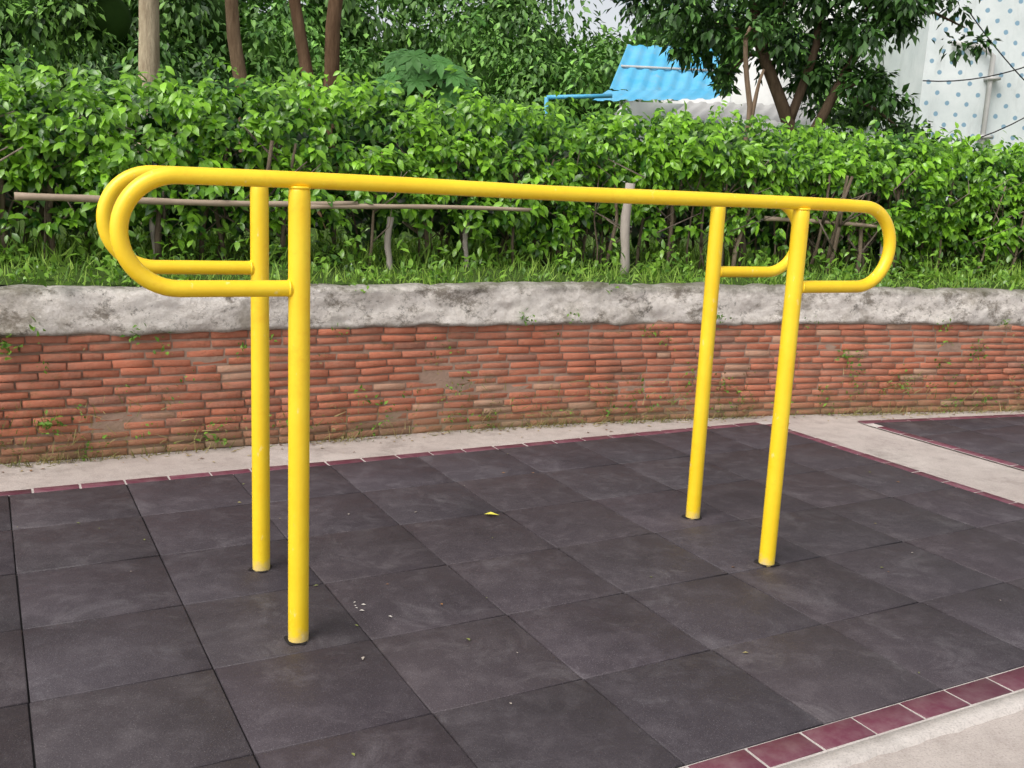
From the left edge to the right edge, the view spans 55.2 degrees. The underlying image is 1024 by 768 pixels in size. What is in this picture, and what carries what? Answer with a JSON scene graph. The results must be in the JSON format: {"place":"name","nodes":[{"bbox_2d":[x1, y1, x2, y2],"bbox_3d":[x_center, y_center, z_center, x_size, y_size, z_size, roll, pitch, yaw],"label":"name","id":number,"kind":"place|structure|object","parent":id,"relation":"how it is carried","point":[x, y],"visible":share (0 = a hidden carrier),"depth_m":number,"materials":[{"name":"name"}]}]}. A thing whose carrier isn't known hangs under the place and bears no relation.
{"place":"outdoors","nodes":[
{"label":"outdoors","id":0,"kind":"place"},
{"bbox_2d":[246,0,748,51],"label":"sky","id":1,"kind":"structure","parent":0,"point":[608,17],"materials":[{"name":"white"}]},
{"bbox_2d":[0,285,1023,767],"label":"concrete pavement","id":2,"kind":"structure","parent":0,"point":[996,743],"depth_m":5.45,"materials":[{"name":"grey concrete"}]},
{"bbox_2d":[21,410,997,755],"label":"fallen leaves","id":3,"kind":"object","parent":2,"relation":"on","point":[503,472],"visible":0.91,"depth_m":5.53,"materials":[{"name":"brown plant"}]},
{"bbox_2d":[0,421,1023,767],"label":"rubber floor mat","id":4,"kind":"object","parent":2,"relation":"on","point":[624,615],"visible":0.96,"depth_m":3.44,"materials":[{"name":"rubber"}]},
{"bbox_2d":[96,165,895,644],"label":"parallel bars","id":5,"kind":"object","parent":4,"relation":"on","point":[122,193],"visible":0.99,"depth_m":3.38,"materials":[{"name":"yellow paint"}]},
{"bbox_2d":[0,323,1023,463],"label":"bricks","id":6,"kind":"object","parent":2,"relation":"on","point":[129,367],"visible":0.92,"depth_m":6.00,"materials":[{"name":"red brick"}]},
{"bbox_2d":[0,281,1023,463],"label":"retaining wall","id":7,"kind":"structure","parent":2,"relation":"on","point":[58,310],"depth_m":5.98,"materials":[{"name":"brick"},{"name":"concrete"}]},
{"bbox_2d":[0,254,1023,460],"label":"wall weeds","id":8,"kind":"object","parent":7,"relation":"attached to","point":[54,269],"depth_m":5.75,"materials":[{"name":"green plant"}]},
{"bbox_2d":[0,368,1023,467],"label":"dry grass","id":9,"kind":"structure","parent":2,"relation":"on","point":[623,421],"depth_m":6.24,"materials":[{"name":"beige plant"}]},
{"bbox_2d":[778,690,1023,767],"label":"cement edging","id":10,"kind":"object","parent":2,"relation":"on","point":[889,742],"visible":1,"depth_m":2.76,"materials":[{"name":"grey concrete"}]},
{"bbox_2d":[858,414,1023,469],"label":"rubber floor mat","id":11,"kind":"object","parent":2,"relation":"on","point":[997,438],"visible":1,"depth_m":6.55,"materials":[{"name":"black rubber"},{"name":"maroon tile"}]},
{"bbox_2d":[0,42,1023,289],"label":"terrace ground","id":12,"kind":"structure","parent":0,"point":[320,280],"depth_m":6.90,"materials":[{"name":"green plant"}]},
{"bbox_2d":[135,0,159,223],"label":"eucalyptus tree","id":13,"kind":"object","parent":12,"relation":"on","point":[149,46],"visible":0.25,"depth_m":9.12,"materials":[{"name":"grey plant"}]},
{"bbox_2d":[225,0,247,151],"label":"shade tree","id":14,"kind":"object","parent":12,"relation":"on","point":[236,54],"visible":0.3,"depth_m":9.73,"materials":[{"name":"brown plant"}]},
{"bbox_2d":[289,0,342,228],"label":"forked tree","id":15,"kind":"object","parent":12,"relation":"on","point":[332,42],"visible":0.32,"depth_m":10.06,"materials":[{"name":"brown plant"}]},
{"bbox_2d":[375,48,480,225],"bbox_3d":[-1.011,-2.880,11.670,1.232,2.200,1.123,3,11,0],"label":"papaya plant","id":16,"kind":"object","parent":12,"relation":"on","point":[412,74],"visible":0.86,"depth_m":11.25,"materials":[{"name":"green plant"}]},
{"bbox_2d":[14,183,901,274],"bbox_3d":[-0.058,-1.096,6.811,11.381,0.755,0.476,-2,12,-23],"label":"bamboo rail fence","id":17,"kind":"object","parent":12,"relation":"on","point":[625,229],"visible":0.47,"depth_m":6.41,"materials":[{"name":"brown wood"}]},
{"bbox_2d":[0,0,957,211],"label":"background foliage","id":18,"kind":"object","parent":12,"relation":"on","point":[507,37],"visible":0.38,"depth_m":16.20,"materials":[{"name":"green plant"}]},
{"bbox_2d":[0,42,1023,276],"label":"hedge","id":19,"kind":"object","parent":12,"relation":"on","point":[987,193],"visible":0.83,"depth_m":7.01,"materials":[{"name":"green plant"}]},
{"bbox_2d":[0,147,1023,290],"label":"broadleaf weeds","id":20,"kind":"object","parent":12,"relation":"on","point":[236,245],"visible":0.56,"depth_m":6.81,"materials":[{"name":"green plant"}]},
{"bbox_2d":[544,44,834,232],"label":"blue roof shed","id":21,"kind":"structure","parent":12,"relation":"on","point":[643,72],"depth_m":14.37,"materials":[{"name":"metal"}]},
{"bbox_2d":[726,2,782,241],"bbox_3d":[2.610,-2.810,10.850,0.585,2.700,0.644,3,11,0],"label":"sapling","id":22,"kind":"object","parent":12,"relation":"on","point":[765,26],"visible":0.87,"depth_m":10.70,"materials":[{"name":"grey plant"}]},
{"bbox_2d":[601,0,1001,161],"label":"mango tree","id":23,"kind":"object","parent":12,"relation":"on","point":[811,73],"visible":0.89,"depth_m":11.33,"materials":[{"name":"green plant"}]},
{"bbox_2d":[784,0,850,103],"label":"walls","id":24,"kind":"structure","parent":12,"relation":"on","point":[808,30],"depth_m":24.07,"materials":[{"name":"white paint"}]},
{"bbox_2d":[838,0,1023,228],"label":"facade","id":25,"kind":"structure","parent":12,"relation":"on","point":[946,105],"depth_m":19.18,"materials":[{"name":"white painted plaster"},{"name":"blue dot paint"}]},
{"bbox_2d":[951,40,995,150],"bbox_3d":[8.848,-4.795,19.255,0.855,3.710,0.127,3,11,3],"label":"drain pipe","id":26,"kind":"object","parent":25,"relation":"attached to","point":[988,95],"visible":0.4,"depth_m":19.01,"materials":[{"name":"grey plastic"}]},
{"bbox_2d":[923,14,1023,139],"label":"cables","id":27,"kind":"object","parent":25,"relation":"attached to","point":[986,77],"visible":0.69,"depth_m":18.73,"materials":[{"name":"black plastic"}]},
{"bbox_2d":[980,76,1000,138],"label":"pipe brackets","id":28,"kind":"object","parent":25,"relation":"attached to","point":[993,78],"visible":0.52,"depth_m":19.02,"materials":[{"name":"grey metal"}]}
]}

